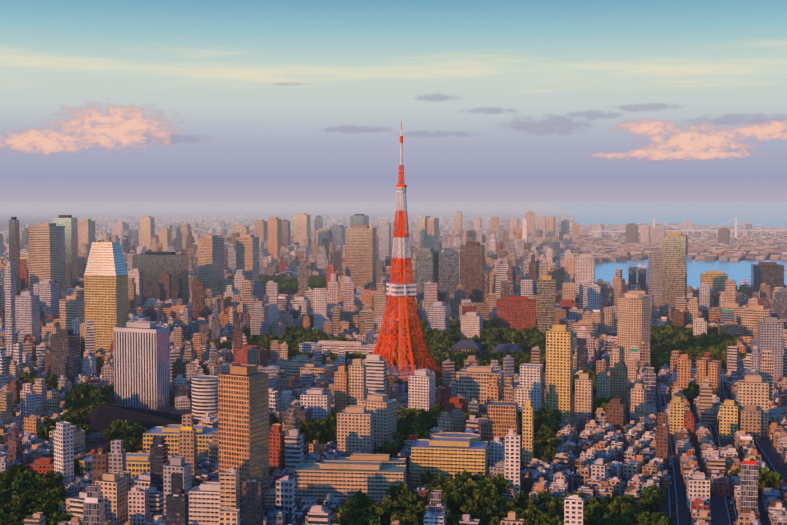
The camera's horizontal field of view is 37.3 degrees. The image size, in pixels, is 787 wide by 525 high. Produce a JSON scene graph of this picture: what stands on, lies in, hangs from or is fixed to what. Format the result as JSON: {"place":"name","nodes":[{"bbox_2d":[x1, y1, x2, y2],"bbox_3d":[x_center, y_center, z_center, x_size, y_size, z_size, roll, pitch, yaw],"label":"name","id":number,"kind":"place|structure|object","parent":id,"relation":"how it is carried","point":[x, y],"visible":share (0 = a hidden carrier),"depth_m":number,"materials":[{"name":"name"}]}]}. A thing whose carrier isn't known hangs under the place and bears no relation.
{"place":"outdoors","nodes":[
{"label":"outdoors","id":0,"kind":"place"},
{"bbox_2d":[0,202,786,524],"bbox_3d":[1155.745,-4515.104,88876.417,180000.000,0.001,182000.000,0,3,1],"label":"ground","id":1,"kind":"structure","parent":0,"point":[32,212],"depth_m":22067.14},
{"bbox_2d":[0,211,786,524],"bbox_3d":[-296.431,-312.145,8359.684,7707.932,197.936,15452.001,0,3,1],"label":"city buildings","id":2,"kind":"structure","parent":1,"relation":"on","point":[146,303],"depth_m":1456.65,"materials":[{"name":"beige concrete"}]},
{"bbox_2d":[72,318,785,524],"bbox_3d":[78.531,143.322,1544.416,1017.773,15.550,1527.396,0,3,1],"label":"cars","id":3,"kind":"object","parent":1,"relation":"on","point":[729,502],"visible":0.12,"depth_m":989.47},
{"bbox_2d":[81,218,786,438],"bbox_3d":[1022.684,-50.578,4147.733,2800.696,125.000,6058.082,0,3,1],"label":"temple halls","id":4,"kind":"structure","parent":1,"relation":"on","point":[98,419],"depth_m":1179.23,"materials":[{"name":"grey"}]},
{"bbox_2d":[0,0,786,201],"label":"sky","id":5,"kind":"structure","parent":0,"point":[101,100],"materials":[{"name":"blue"}]},
{"bbox_2d":[22,320,775,524],"bbox_3d":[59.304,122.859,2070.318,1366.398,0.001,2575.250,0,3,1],"label":"park ground","id":6,"kind":"structure","parent":0,"point":[504,341],"depth_m":1092.73,"materials":[{"name":"green plant"}]},
{"bbox_2d":[0,274,785,524],"bbox_3d":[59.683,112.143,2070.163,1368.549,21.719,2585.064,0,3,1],"label":"park trees","id":7,"kind":"object","parent":6,"relation":"on","point":[34,491],"visible":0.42,"depth_m":1093.26,"materials":[{"name":"green plant"}]},
{"bbox_2d":[372,121,441,386],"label":"lattice tower","id":8,"kind":"structure","parent":6,"relation":"on","point":[401,289],"depth_m":1470.81,"materials":[{"name":"metal"}]},
{"bbox_2d":[543,201,786,288],"bbox_3d":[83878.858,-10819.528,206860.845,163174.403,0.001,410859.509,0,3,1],"label":"water","id":9,"kind":"structure","parent":0,"point":[758,213],"depth_m":16641.76,"materials":[{"name":"blue liquid"}]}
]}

